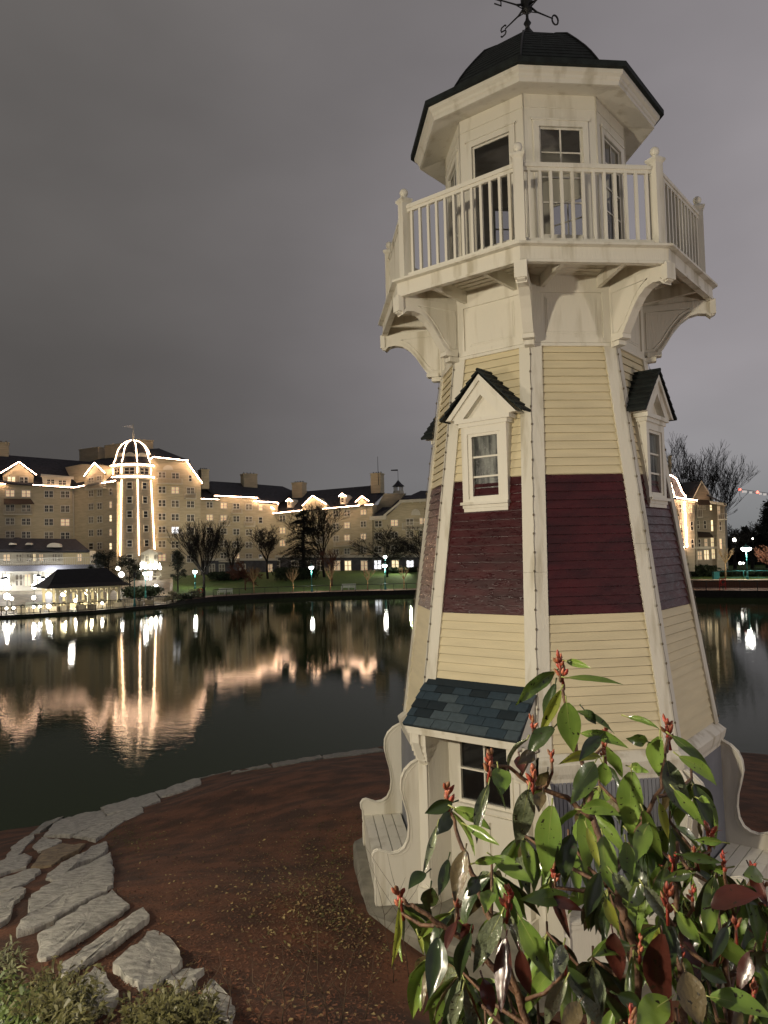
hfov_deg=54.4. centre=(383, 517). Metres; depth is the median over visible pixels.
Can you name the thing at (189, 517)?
window
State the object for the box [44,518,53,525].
window
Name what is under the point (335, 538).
window
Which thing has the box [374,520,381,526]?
window
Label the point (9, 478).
window
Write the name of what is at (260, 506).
window
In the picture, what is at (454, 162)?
cupola window
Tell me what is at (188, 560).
window
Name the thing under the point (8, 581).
window
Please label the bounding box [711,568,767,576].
hedge
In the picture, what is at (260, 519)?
window
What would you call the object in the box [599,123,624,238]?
cupola window
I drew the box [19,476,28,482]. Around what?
window
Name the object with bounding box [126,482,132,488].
window
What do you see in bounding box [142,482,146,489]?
window
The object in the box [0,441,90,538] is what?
hotel wing
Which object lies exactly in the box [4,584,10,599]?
globe lamp
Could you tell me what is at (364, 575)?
bare tree
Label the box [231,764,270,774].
flat stone
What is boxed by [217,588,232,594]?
park bench
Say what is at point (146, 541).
window
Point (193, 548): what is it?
bare tree
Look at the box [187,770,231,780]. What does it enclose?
flat stone
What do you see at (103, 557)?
pine tree
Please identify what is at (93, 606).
planter
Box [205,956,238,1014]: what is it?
dry stem
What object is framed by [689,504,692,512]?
window
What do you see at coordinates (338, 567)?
window
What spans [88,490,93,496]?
window
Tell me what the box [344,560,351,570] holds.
window
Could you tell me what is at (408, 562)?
window
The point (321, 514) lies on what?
bare tree
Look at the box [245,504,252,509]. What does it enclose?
window
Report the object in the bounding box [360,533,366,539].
window
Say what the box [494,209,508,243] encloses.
cupola window
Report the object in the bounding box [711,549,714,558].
window
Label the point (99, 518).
window
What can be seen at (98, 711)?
water
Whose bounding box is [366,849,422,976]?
dry stem
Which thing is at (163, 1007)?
leafy clump
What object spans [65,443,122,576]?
hotel wing
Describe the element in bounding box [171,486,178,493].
window
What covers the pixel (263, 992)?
dry stem
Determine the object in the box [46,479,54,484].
window
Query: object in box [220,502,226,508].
window
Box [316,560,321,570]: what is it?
window
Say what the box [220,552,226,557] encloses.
window
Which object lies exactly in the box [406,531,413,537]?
window
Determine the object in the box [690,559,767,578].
embankment
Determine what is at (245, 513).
hotel wing
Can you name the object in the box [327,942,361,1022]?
dry stem
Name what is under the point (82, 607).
planter
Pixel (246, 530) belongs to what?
window
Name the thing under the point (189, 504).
window
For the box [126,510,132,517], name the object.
window
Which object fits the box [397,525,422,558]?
bare tree
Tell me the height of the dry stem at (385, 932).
1.030 m
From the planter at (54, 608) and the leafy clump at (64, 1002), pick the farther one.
the planter at (54, 608)
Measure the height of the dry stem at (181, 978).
0.352 m
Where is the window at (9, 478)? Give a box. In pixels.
[7,476,15,481]
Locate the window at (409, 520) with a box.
[406,518,413,525]
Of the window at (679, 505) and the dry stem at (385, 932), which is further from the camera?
the window at (679, 505)
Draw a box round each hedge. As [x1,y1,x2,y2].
[120,585,164,597]
[202,571,243,580]
[271,566,319,580]
[382,566,418,572]
[689,564,726,576]
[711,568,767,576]
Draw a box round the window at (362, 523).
[360,521,366,527]
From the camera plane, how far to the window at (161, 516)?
151.08 m
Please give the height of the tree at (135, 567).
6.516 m
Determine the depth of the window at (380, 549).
157.13 m
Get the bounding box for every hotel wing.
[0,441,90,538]
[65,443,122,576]
[136,439,209,578]
[201,472,291,574]
[269,457,384,570]
[370,469,427,569]
[668,455,727,570]
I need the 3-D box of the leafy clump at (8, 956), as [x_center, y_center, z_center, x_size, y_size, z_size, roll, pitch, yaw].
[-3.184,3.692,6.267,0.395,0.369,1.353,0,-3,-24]
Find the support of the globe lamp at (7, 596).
on the terrace
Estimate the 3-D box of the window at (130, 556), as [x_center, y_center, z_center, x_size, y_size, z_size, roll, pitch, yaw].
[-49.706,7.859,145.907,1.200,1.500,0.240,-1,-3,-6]
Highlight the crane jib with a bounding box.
[736,488,766,494]
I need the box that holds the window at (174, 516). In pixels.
[171,513,178,520]
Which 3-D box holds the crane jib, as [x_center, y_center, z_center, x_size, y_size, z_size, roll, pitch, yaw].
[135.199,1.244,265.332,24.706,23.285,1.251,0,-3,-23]
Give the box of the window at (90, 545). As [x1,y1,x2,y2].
[88,542,93,549]
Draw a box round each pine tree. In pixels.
[88,553,107,567]
[90,550,127,578]
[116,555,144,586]
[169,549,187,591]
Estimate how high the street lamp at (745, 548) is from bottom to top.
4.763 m
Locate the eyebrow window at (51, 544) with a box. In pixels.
[47,543,61,546]
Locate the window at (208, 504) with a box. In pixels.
[206,502,212,507]
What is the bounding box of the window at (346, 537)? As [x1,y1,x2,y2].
[344,535,349,539]
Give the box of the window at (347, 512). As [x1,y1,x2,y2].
[344,510,349,516]
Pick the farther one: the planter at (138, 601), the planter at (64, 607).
the planter at (138, 601)
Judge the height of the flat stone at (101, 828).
0.782 m
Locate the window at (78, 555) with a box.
[77,554,81,561]
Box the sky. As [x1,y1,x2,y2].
[0,0,767,535]
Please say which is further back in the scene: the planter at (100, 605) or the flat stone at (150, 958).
the planter at (100, 605)
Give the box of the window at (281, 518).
[279,515,285,521]
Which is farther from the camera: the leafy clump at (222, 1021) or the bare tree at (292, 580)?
the bare tree at (292, 580)
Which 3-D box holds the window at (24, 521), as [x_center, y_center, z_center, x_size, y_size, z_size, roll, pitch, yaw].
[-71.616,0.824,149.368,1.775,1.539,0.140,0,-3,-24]
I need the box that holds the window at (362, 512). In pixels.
[360,510,366,514]
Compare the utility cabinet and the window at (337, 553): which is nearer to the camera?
the utility cabinet
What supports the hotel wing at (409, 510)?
on the lawn at (377, 579)
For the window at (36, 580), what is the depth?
122.17 m
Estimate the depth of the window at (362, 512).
157.79 m
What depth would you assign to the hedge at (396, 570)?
141.62 m
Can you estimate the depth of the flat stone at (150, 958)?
6.18 m
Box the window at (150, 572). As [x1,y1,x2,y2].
[144,571,152,579]
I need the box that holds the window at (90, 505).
[88,503,93,510]
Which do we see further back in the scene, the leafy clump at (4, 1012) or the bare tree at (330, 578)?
the bare tree at (330, 578)
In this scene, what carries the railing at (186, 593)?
on the terrace
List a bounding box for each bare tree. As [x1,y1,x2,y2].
[166,518,229,586]
[219,535,245,569]
[226,560,263,589]
[245,566,262,592]
[247,525,282,578]
[274,500,350,576]
[286,568,297,591]
[316,549,345,584]
[325,564,336,590]
[349,527,415,576]
[362,568,372,589]
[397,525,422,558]
[398,564,409,588]
[666,434,729,500]
[680,449,759,515]
[718,546,733,577]
[727,523,762,568]
[729,522,767,568]
[735,522,767,567]
[754,544,767,564]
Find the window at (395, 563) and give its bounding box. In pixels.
[391,560,398,567]
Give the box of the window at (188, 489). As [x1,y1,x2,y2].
[186,487,194,494]
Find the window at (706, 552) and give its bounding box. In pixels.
[704,550,709,559]
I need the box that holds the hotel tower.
[111,424,162,580]
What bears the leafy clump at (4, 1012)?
on the ground at (753, 802)
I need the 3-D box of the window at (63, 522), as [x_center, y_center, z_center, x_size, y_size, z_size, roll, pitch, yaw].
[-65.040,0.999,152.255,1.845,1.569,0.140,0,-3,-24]
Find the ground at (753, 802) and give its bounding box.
[0,746,767,1023]
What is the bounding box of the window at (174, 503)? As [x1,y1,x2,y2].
[171,500,178,507]
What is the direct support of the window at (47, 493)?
in the hotel wing at (36, 497)
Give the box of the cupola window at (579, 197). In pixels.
[553,196,581,234]
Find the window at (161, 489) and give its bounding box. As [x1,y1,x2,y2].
[158,486,165,493]
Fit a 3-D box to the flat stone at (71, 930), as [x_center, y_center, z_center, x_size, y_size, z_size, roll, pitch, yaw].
[-3.065,4.194,7.733,0.535,0.894,3.116,-1,-3,-2]
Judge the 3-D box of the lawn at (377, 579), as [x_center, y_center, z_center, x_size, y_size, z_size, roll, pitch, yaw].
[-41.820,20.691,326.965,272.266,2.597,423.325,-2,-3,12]
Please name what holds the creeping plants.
on the ground at (753, 802)
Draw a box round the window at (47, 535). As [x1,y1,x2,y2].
[44,531,53,538]
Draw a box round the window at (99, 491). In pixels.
[97,489,101,496]
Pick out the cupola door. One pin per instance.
(509, 128)
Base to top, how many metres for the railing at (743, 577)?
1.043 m
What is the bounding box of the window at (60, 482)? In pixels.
[58,480,66,485]
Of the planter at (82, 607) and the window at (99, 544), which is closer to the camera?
the planter at (82, 607)
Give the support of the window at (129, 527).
in the hotel tower
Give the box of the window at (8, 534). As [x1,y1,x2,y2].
[5,531,14,537]
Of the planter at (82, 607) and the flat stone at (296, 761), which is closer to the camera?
the flat stone at (296, 761)
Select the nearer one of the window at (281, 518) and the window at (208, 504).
the window at (208, 504)
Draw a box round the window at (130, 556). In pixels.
[126,554,132,560]
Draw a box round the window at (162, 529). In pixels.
[158,526,165,533]
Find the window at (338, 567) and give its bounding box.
[333,560,340,570]
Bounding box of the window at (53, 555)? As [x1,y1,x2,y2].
[52,554,56,561]
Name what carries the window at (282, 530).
in the hotel wing at (361, 508)
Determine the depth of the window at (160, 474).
151.52 m
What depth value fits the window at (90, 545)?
149.79 m
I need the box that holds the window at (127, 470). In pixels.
[124,467,134,474]
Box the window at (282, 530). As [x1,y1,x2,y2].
[279,527,285,533]
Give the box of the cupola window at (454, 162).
[445,149,460,259]
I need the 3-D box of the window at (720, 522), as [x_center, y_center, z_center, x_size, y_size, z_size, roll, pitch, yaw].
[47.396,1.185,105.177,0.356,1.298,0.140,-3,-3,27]
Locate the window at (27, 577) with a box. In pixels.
[24,574,30,586]
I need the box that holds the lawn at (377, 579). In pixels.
[173,570,418,600]
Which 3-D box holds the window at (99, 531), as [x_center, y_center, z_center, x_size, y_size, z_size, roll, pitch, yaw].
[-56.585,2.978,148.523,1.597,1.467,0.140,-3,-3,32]
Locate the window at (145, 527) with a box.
[143,525,148,531]
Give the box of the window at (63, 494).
[60,491,69,497]
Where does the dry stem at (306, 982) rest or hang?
on the ground at (753, 802)
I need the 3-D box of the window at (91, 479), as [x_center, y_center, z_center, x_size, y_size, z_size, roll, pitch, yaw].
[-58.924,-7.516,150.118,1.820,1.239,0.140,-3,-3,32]
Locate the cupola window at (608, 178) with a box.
[606,174,614,238]
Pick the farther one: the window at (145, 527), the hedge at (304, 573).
the window at (145, 527)
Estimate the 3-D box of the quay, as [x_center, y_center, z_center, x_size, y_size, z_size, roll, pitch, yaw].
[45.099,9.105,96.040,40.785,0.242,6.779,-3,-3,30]
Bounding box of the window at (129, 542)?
[126,540,132,546]
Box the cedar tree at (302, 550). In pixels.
[274,509,331,570]
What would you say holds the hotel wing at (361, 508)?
on the lawn at (377, 579)
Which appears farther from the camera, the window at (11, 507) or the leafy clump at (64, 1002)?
the window at (11, 507)
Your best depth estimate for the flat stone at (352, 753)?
23.78 m
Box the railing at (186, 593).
[173,591,201,602]
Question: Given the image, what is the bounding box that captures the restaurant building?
[0,537,103,590]
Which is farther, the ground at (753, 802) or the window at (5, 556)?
the window at (5, 556)
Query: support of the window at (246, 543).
in the hotel wing at (245, 513)
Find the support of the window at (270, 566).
in the hotel wing at (245, 513)
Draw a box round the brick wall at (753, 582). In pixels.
[690,579,767,586]
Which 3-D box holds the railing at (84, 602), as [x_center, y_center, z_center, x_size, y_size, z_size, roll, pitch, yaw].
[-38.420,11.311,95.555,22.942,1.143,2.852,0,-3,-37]
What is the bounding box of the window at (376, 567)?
[374,560,381,569]
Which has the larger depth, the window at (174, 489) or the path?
the window at (174, 489)
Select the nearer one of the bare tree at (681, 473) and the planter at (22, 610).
the planter at (22, 610)
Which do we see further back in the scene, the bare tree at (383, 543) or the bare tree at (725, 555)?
the bare tree at (383, 543)
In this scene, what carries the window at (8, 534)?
in the hotel wing at (36, 497)
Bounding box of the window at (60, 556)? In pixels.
[58,554,62,561]
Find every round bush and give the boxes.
[161,590,181,601]
[180,593,193,600]
[187,587,204,597]
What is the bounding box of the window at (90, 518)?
[88,516,93,523]
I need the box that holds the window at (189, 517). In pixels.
[186,514,194,521]
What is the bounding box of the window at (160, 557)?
[158,554,165,561]
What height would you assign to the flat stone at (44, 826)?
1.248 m
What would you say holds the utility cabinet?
on the embankment
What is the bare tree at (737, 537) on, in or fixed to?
on the embankment
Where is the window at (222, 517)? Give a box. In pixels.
[220,515,226,521]
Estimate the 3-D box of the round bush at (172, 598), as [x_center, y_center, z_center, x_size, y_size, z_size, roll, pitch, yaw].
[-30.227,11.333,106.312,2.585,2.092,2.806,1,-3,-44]
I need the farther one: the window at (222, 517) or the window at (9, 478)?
the window at (222, 517)
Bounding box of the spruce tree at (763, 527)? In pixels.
[752,499,767,547]
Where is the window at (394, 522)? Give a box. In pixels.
[390,519,397,526]
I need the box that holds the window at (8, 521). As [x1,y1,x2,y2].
[5,517,14,524]
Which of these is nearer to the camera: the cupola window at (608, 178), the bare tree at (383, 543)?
the cupola window at (608, 178)
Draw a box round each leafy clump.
[0,935,29,979]
[0,955,116,1023]
[0,970,59,1023]
[115,976,232,1023]
[192,996,227,1023]
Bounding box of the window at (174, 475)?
[171,472,179,478]
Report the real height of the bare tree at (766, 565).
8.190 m
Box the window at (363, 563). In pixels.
[360,560,367,570]
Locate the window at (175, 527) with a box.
[171,526,178,533]
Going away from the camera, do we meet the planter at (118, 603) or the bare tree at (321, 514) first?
the planter at (118, 603)
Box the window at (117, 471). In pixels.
[114,467,120,475]
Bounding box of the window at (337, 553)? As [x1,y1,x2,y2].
[333,549,338,554]
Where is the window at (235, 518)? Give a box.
[233,516,239,521]
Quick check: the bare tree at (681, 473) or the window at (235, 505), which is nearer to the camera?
the bare tree at (681, 473)
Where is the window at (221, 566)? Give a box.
[219,564,224,571]
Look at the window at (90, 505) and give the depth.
150.08 m
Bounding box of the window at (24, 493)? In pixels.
[21,490,30,497]
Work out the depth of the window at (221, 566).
158.44 m
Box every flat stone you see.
[0,853,31,876]
[0,868,40,892]
[0,886,25,927]
[5,834,33,858]
[16,852,114,937]
[29,816,63,834]
[31,843,85,868]
[32,837,61,853]
[37,890,129,961]
[43,810,105,838]
[46,841,107,881]
[60,907,149,977]
[72,805,143,842]
[77,966,118,1020]
[101,792,160,815]
[113,930,182,992]
[155,778,200,797]
[165,968,203,994]
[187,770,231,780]
[201,979,234,1023]
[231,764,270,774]
[271,755,322,767]
[322,748,383,758]
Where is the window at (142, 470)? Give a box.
[139,467,148,474]
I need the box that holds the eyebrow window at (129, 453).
[125,452,134,455]
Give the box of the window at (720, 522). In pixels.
[719,521,721,530]
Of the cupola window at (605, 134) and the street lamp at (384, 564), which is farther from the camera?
the street lamp at (384, 564)
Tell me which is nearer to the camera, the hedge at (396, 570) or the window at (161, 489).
the hedge at (396, 570)
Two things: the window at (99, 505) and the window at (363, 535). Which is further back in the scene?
the window at (363, 535)
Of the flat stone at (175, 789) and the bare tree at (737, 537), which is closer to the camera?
the flat stone at (175, 789)
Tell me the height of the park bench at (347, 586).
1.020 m
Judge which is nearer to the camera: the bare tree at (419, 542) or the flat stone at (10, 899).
the flat stone at (10, 899)
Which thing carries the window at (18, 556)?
in the restaurant building
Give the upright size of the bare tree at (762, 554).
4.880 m
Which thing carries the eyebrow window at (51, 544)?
in the restaurant building
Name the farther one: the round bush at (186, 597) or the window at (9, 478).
the window at (9, 478)
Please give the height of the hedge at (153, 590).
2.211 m
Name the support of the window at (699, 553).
in the hotel wing at (702, 516)
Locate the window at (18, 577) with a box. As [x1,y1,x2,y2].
[15,573,22,586]
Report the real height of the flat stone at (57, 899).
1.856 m
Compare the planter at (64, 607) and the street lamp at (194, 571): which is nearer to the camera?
the planter at (64, 607)
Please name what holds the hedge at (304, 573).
on the lawn at (377, 579)
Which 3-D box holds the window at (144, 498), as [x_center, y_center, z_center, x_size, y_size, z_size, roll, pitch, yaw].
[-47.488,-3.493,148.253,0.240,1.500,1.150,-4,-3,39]
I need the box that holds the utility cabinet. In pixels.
[712,572,719,578]
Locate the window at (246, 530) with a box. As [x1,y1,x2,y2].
[245,529,252,535]
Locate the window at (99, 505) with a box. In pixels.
[97,502,101,509]
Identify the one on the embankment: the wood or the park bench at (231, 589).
the wood
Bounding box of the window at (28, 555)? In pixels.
[27,554,31,561]
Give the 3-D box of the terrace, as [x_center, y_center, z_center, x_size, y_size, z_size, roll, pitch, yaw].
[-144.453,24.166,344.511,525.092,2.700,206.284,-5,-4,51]
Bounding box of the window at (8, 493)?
[5,489,14,496]
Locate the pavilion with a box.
[31,568,130,608]
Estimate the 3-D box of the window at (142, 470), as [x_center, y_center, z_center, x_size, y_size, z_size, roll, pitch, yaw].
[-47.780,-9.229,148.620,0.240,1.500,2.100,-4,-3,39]
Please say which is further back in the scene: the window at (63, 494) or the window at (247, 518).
the window at (247, 518)
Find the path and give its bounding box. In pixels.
[186,588,416,599]
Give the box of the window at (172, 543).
[171,541,178,548]
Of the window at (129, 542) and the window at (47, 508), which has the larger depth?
the window at (47, 508)
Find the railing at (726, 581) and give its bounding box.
[691,581,767,589]
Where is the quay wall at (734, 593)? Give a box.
[0,590,767,617]
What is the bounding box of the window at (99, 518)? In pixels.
[97,515,101,522]
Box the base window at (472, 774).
[453,741,513,818]
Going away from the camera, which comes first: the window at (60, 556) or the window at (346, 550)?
the window at (60, 556)
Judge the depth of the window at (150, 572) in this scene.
144.44 m
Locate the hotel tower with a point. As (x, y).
(132, 466)
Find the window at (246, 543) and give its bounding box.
[245,542,252,548]
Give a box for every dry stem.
[170,952,198,1003]
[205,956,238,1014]
[243,958,282,1023]
[275,934,334,1023]
[277,950,296,1023]
[296,923,348,1023]
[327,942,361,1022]
[331,869,360,924]
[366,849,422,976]
[369,879,409,982]
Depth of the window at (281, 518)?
164.79 m
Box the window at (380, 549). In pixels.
[374,546,381,552]
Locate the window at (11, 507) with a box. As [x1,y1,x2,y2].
[5,504,14,511]
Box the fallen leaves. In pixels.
[115,787,404,1020]
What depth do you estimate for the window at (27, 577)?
121.99 m
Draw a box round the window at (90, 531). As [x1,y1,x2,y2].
[88,529,93,536]
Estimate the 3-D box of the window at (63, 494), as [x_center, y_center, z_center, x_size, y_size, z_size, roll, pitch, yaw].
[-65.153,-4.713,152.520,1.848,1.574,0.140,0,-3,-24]
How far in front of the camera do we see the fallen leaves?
8.39 m
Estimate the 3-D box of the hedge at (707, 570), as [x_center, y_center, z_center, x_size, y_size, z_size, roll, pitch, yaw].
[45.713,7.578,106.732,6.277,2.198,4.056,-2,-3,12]
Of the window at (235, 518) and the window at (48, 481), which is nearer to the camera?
the window at (48, 481)
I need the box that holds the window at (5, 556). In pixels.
[3,554,10,561]
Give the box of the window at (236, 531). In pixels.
[233,528,239,534]
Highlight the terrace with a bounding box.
[0,577,175,615]
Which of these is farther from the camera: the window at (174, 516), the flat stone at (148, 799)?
the window at (174, 516)
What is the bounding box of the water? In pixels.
[0,594,767,830]
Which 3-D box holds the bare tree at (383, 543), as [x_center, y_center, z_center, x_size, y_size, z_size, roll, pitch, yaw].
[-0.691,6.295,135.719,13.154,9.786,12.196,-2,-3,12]
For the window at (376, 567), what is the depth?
156.81 m
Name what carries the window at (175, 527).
in the hotel wing at (178, 485)
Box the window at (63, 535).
[60,532,69,538]
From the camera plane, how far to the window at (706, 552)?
107.08 m
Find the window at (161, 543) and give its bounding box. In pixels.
[158,540,165,547]
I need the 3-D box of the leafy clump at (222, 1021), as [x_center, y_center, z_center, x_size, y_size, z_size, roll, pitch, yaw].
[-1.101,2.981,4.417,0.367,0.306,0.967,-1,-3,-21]
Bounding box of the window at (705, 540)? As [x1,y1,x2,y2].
[704,539,707,546]
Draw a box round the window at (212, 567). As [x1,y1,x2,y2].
[209,564,214,572]
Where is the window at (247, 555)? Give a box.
[245,553,252,557]
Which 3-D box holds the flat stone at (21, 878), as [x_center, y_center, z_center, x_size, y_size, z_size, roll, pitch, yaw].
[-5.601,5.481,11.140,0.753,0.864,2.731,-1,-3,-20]
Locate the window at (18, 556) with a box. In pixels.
[16,554,21,561]
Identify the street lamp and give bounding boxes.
[132,572,135,606]
[143,569,147,597]
[193,569,196,588]
[309,564,313,590]
[382,561,386,588]
[741,545,751,578]
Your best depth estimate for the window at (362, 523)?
157.75 m
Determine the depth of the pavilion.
101.29 m
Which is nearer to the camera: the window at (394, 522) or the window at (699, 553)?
the window at (699, 553)
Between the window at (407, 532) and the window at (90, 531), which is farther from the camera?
the window at (407, 532)
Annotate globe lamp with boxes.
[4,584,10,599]
[4,593,10,610]
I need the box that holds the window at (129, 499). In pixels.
[126,496,132,503]
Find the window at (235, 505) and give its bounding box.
[233,503,239,509]
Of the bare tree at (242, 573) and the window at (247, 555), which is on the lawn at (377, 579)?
the bare tree at (242, 573)
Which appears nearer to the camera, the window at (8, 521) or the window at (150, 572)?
the window at (150, 572)
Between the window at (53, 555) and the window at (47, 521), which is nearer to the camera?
the window at (53, 555)
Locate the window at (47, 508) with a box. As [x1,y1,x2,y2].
[44,505,53,511]
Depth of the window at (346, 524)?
159.10 m
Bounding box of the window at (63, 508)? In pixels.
[60,505,69,512]
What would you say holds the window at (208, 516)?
in the hotel wing at (245, 513)
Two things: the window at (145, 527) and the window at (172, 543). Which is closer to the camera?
the window at (145, 527)
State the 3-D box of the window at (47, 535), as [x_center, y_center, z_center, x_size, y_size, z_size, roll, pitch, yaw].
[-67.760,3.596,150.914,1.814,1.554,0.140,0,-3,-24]
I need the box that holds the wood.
[728,525,764,565]
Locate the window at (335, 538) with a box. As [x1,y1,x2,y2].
[333,535,338,541]
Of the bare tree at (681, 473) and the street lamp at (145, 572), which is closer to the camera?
the street lamp at (145, 572)
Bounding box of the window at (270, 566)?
[268,564,272,571]
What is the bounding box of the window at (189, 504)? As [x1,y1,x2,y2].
[186,500,194,507]
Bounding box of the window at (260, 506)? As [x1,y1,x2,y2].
[258,504,262,510]
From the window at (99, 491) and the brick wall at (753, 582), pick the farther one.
the window at (99, 491)
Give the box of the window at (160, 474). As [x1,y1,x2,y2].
[158,471,165,477]
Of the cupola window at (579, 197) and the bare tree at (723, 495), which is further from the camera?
the bare tree at (723, 495)
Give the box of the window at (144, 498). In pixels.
[142,496,147,503]
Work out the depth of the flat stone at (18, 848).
15.78 m
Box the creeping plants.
[90,798,398,1005]
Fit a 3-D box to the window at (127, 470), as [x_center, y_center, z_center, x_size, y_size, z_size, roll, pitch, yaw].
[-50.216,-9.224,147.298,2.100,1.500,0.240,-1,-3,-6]
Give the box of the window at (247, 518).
[245,516,252,522]
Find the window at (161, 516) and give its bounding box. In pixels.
[158,513,165,520]
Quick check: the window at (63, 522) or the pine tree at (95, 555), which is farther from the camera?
the window at (63, 522)
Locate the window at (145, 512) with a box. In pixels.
[143,510,147,517]
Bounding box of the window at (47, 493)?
[44,490,53,497]
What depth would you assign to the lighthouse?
9.03 m
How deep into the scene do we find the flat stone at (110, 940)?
6.80 m
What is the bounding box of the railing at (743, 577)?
[716,570,767,578]
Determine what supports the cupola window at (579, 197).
in the lighthouse
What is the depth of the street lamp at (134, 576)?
100.36 m
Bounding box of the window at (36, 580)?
[33,573,41,583]
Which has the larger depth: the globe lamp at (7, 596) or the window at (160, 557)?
the window at (160, 557)
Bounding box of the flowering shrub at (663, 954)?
[391,649,767,1023]
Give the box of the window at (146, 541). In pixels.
[144,539,148,546]
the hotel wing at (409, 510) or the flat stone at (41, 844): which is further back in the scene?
the hotel wing at (409, 510)
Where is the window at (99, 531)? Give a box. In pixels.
[97,529,101,535]
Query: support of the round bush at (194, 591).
on the path
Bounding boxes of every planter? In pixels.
[17,604,27,612]
[29,605,39,611]
[48,603,58,610]
[60,602,68,610]
[76,603,85,609]
[88,601,97,609]
[98,600,107,608]
[114,599,123,606]
[136,597,143,605]
[144,598,152,604]
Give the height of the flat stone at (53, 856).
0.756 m
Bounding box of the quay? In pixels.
[692,587,767,590]
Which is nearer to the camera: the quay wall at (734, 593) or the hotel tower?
the quay wall at (734, 593)
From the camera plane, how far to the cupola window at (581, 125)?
9.37 m
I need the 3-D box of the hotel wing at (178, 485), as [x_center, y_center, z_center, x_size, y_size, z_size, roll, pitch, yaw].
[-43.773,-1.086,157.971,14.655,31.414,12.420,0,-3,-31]
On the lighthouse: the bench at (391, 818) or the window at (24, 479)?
the bench at (391, 818)
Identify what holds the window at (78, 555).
in the restaurant building
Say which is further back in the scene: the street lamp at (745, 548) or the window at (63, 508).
the window at (63, 508)
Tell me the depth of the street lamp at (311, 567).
117.90 m
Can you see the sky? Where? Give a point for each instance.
(199, 210)
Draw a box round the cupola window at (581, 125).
[531,117,591,238]
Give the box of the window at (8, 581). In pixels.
[3,573,10,586]
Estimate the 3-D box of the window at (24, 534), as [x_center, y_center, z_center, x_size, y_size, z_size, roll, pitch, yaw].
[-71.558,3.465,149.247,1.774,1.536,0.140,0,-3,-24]
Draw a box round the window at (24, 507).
[21,504,30,511]
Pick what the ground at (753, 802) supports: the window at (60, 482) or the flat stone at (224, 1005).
the flat stone at (224, 1005)
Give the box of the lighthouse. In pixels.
[353,0,730,1012]
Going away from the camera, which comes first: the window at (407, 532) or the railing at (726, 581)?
the railing at (726, 581)
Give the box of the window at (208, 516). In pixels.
[206,514,212,520]
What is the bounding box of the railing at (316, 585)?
[213,583,416,595]
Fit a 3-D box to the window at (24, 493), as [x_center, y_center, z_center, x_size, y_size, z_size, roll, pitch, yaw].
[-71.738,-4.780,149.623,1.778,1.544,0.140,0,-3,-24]
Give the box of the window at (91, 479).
[88,477,93,483]
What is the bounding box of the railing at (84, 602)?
[0,596,166,615]
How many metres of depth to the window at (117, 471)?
147.99 m
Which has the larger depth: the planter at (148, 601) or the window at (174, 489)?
the window at (174, 489)
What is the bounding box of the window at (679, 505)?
[678,504,681,512]
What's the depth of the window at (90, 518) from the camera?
150.03 m
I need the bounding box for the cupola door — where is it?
[464,120,515,252]
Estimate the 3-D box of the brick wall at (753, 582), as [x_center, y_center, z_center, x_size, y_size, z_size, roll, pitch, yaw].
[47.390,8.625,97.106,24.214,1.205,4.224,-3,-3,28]
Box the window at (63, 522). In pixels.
[60,519,69,525]
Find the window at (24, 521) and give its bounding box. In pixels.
[21,518,30,525]
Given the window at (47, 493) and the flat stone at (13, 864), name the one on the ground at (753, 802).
the flat stone at (13, 864)
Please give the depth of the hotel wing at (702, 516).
106.62 m
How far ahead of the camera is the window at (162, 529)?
150.97 m
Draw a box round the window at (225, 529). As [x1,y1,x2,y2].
[220,528,226,534]
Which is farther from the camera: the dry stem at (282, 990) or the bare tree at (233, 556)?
the bare tree at (233, 556)
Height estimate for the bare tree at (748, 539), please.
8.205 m
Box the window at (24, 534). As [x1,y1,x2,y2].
[21,531,30,537]
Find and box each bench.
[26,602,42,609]
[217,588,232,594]
[341,584,354,589]
[360,723,421,906]
[543,770,702,963]
[683,739,767,924]
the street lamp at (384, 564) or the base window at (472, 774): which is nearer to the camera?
the base window at (472, 774)
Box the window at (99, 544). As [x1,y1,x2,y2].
[97,542,101,549]
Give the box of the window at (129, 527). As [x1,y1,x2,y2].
[126,525,132,532]
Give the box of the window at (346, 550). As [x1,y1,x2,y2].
[344,548,349,554]
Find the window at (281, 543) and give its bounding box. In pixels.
[279,540,285,546]
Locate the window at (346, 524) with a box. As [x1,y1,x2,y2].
[344,522,349,528]
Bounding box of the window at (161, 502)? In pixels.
[158,499,165,506]
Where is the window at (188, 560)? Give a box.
[186,555,194,562]
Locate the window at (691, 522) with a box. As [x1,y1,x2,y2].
[690,521,693,530]
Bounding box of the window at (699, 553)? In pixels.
[697,551,701,559]
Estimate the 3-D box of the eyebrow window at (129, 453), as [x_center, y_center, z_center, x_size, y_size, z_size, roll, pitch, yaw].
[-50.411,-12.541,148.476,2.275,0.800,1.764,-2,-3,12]
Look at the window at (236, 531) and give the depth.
160.70 m
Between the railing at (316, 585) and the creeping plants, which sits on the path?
the railing at (316, 585)
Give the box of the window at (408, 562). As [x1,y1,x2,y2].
[406,560,413,566]
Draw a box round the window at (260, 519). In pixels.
[258,517,262,523]
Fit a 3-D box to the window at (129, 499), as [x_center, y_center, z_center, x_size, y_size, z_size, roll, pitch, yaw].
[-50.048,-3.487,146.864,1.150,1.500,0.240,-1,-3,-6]

